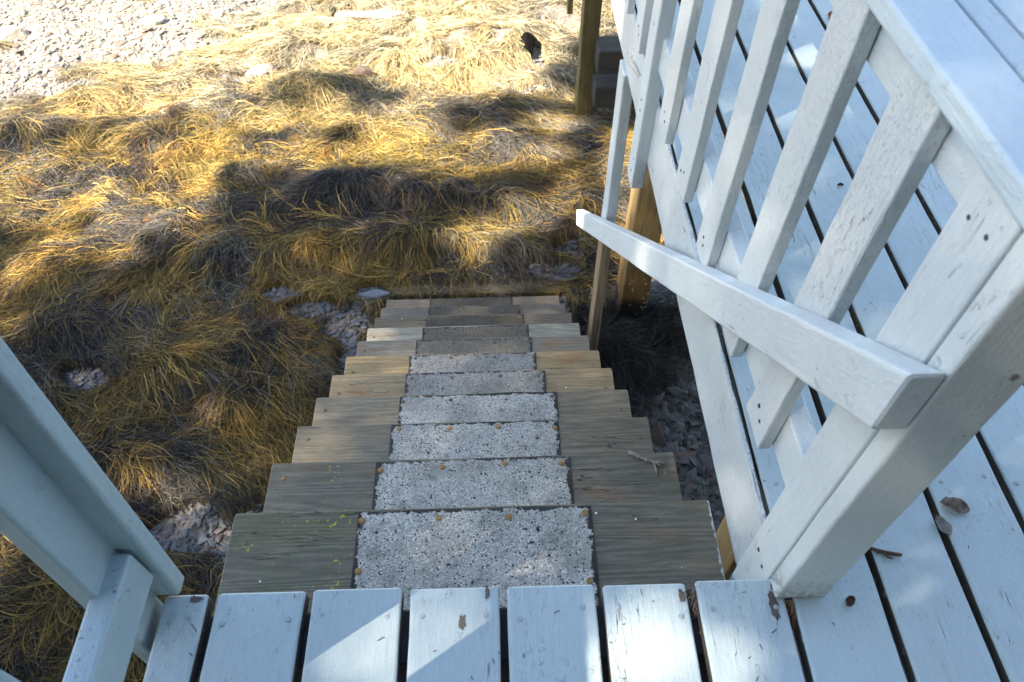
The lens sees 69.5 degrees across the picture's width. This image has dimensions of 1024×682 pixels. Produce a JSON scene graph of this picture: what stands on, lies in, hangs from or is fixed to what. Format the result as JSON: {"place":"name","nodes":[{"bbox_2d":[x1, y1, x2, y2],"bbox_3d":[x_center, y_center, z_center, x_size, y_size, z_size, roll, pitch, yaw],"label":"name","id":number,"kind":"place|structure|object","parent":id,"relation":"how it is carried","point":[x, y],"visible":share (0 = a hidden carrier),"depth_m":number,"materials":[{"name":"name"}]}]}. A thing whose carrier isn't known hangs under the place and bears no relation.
{"place":"outdoors","nodes":[
{"label":"outdoors","id":0,"kind":"place"},
{"bbox_2d":[0,0,907,681],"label":"beach ground","id":1,"kind":"structure","parent":0,"point":[542,8],"depth_m":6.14,"materials":[{"name":"grey gravel"}]},
{"bbox_2d":[0,25,29,42],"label":"rock","id":2,"kind":"object","parent":1,"relation":"on","point":[11,33],"visible":0.88,"depth_m":6.34,"materials":[{"name":"stone"}]},
{"bbox_2d":[137,14,165,24],"bbox_3d":[-3.151,-2.793,6.452,0.258,0.093,0.120,-25,55,-18],"label":"rock","id":3,"kind":"object","parent":1,"relation":"on","point":[155,19],"visible":0.91,"depth_m":6.42,"materials":[{"name":"stone"}]},
{"bbox_2d":[245,64,277,78],"bbox_3d":[-1.994,-2.142,5.865,0.252,0.097,0.159,-20,54,-15],"label":"rock","id":4,"kind":"object","parent":1,"relation":"on","point":[258,68],"visible":0.55,"depth_m":5.83,"materials":[{"name":"stone"}]},
{"bbox_2d":[347,335,358,346],"bbox_3d":[-0.853,0.002,4.087,0.117,0.031,0.096,11,52,9],"label":"rock","id":5,"kind":"object","parent":1,"relation":"on","point":[352,339],"visible":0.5,"depth_m":4.07,"materials":[{"name":"stone"}]},
{"bbox_2d":[352,65,377,80],"bbox_3d":[-1.163,-2.099,5.825,0.236,0.190,0.125,-10,52,-8],"label":"rock","id":6,"kind":"object","parent":1,"relation":"on","point":[364,71],"visible":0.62,"depth_m":5.76,"materials":[{"name":"stone"}]},
{"bbox_2d":[356,289,390,298],"bbox_3d":[-0.793,-0.262,4.226,0.201,0.033,0.061,-4,52,-3],"label":"rock","id":7,"kind":"object","parent":1,"relation":"on","point":[372,294],"visible":0.96,"depth_m":4.21,"materials":[{"name":"stone"}]},
{"bbox_2d":[334,6,415,18],"bbox_3d":[-1.182,-2.956,6.645,0.822,0.046,0.195,-6,52,-4],"label":"rock","id":8,"kind":"object","parent":1,"relation":"on","point":[379,13],"visible":0.76,"depth_m":6.59,"materials":[{"name":"stone"}]},
{"bbox_2d":[0,0,774,681],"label":"dry grass","id":9,"kind":"structure","parent":1,"relation":"on","point":[130,308],"depth_m":4.53,"materials":[{"name":"yellow plant"}]},
{"bbox_2d":[213,296,724,615],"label":"staircase","id":10,"kind":"structure","parent":1,"relation":"on","point":[573,492],"depth_m":1.73,"materials":[{"name":"brown wood"}]},
{"bbox_2d":[627,450,663,475],"bbox_3d":[0.320,0.280,1.753,0.091,0.013,0.040,37,60,26],"label":"twig","id":11,"kind":"object","parent":10,"relation":"on","point":[655,463],"visible":1,"depth_m":1.75,"materials":[{"name":"grey wood"}]},
{"bbox_2d":[520,32,534,56],"bbox_3d":[0.118,-2.385,5.959,0.144,0.209,0.257,-6,52,-4],"label":"rock","id":12,"kind":"object","parent":1,"relation":"on","point":[527,39],"visible":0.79,"depth_m":5.88,"materials":[{"name":"grey stone"}]},
{"bbox_2d":[566,0,601,117],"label":"dock piling","id":13,"kind":"object","parent":1,"relation":"on","point":[590,25],"visible":0.77,"depth_m":5.12,"materials":[{"name":"brown wood"}]},
{"bbox_2d":[591,36,634,107],"bbox_3d":[1.372,-1.878,5.132,1.600,0.440,0.211,-1,51,-1],"label":"timber crib","id":14,"kind":"object","parent":1,"relation":"on","point":[608,56],"visible":0.14,"depth_m":5.01,"materials":[{"name":"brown wood"}]},
{"bbox_2d":[614,164,661,317],"bbox_3d":[0.649,-0.741,3.422,0.149,1.961,0.178,-1,51,-1],"label":"dock piling","id":15,"kind":"object","parent":1,"relation":"on","point":[632,291],"visible":0.27,"depth_m":3.73,"materials":[{"name":"brown wood"}]},
{"bbox_2d":[690,465,708,474],"bbox_3d":[0.921,0.621,3.481,0.178,0.034,0.062,19,54,15],"label":"rock","id":16,"kind":"object","parent":1,"relation":"on","point":[699,469],"visible":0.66,"depth_m":3.47,"materials":[{"name":"stone"}]},
{"bbox_2d":[716,516,736,579],"bbox_3d":[0.496,0.882,2.128,0.085,1.961,0.102,-1,51,-1],"label":"support post","id":17,"kind":"object","parent":1,"relation":"on","point":[726,551],"visible":0.09,"depth_m":1.56,"materials":[{"name":"brown wood"}]},
{"bbox_2d":[143,0,1023,681],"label":"deck","id":18,"kind":"structure","parent":17,"relation":"on","point":[947,606],"depth_m":1.20,"materials":[{"name":"paint"}]},
{"bbox_2d":[0,336,183,681],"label":"deck railing","id":19,"kind":"object","parent":18,"relation":"attached to","point":[73,526],"visible":0.87,"depth_m":0.96,"materials":[{"name":"paint"}]},
{"bbox_2d":[686,587,697,618],"bbox_3d":[0.293,0.429,1.206,0.026,0.026,0.050,-1,80,-1],"label":"spruce cone","id":20,"kind":"object","parent":18,"relation":"on","point":[694,609],"visible":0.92,"depth_m":1.20,"materials":[{"name":"brown plant"}]},
{"bbox_2d":[785,599,795,630],"bbox_3d":[0.449,0.445,1.194,0.026,0.026,0.050,-1,80,-1],"label":"spruce cone","id":21,"kind":"object","parent":18,"relation":"on","point":[789,604],"visible":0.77,"depth_m":1.19,"materials":[{"name":"brown plant"}]},
{"bbox_2d":[624,0,1023,597],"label":"deck railing","id":22,"kind":"object","parent":18,"relation":"attached to","point":[949,74],"visible":0.88,"depth_m":0.89,"materials":[{"name":"paint"}]},
{"bbox_2d":[627,51,640,76],"bbox_3d":[0.348,-0.813,2.139,0.022,0.061,0.201,-1,51,-1],"label":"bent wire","id":23,"kind":"object","parent":22,"relation":"attached to","point":[634,64],"visible":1,"depth_m":2.09,"materials":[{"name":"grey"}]},
{"bbox_2d":[845,596,855,606],"bbox_3d":[0.543,0.418,1.185,0.014,0.005,0.022,36,60,25],"label":"dead leaf","id":24,"kind":"object","parent":18,"relation":"on","point":[850,600],"visible":1,"depth_m":1.19,"materials":[{"name":"brown plant"}]},
{"bbox_2d":[869,546,901,559],"bbox_3d":[0.625,0.356,1.237,0.055,0.009,0.016,12,52,9],"label":"twig","id":25,"kind":"object","parent":18,"relation":"on","point":[884,552],"visible":0.91,"depth_m":1.24,"materials":[{"name":"wood"}]},
{"bbox_2d":[935,515,952,534],"bbox_3d":[0.739,0.316,1.264,0.023,0.008,0.036,-16,53,-12],"label":"dead leaf","id":26,"kind":"object","parent":18,"relation":"on","point":[944,525],"visible":1,"depth_m":1.26,"materials":[{"name":"brown plant"}]},
{"bbox_2d":[940,497,969,513],"bbox_3d":[0.773,0.287,1.286,0.048,0.010,0.030,17,53,13],"label":"dead leaf","id":27,"kind":"object","parent":18,"relation":"on","point":[959,505],"visible":1,"depth_m":1.29,"materials":[{"name":"brown plant"}]},
{"bbox_2d":[576,59,945,428],"bbox_3d":[0.396,-0.092,2.485,0.085,2.618,2.408,-1,51,-1],"label":"stair handrail","id":28,"kind":"object","parent":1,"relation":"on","point":[870,383],"visible":0.92,"depth_m":1.07,"materials":[{"name":"paint"}]},
{"bbox_2d":[189,36,968,680],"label":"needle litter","id":29,"kind":"object","parent":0,"point":[555,612],"visible":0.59,"depth_m":1.17,"materials":[{"name":"brown plant"}]}
]}

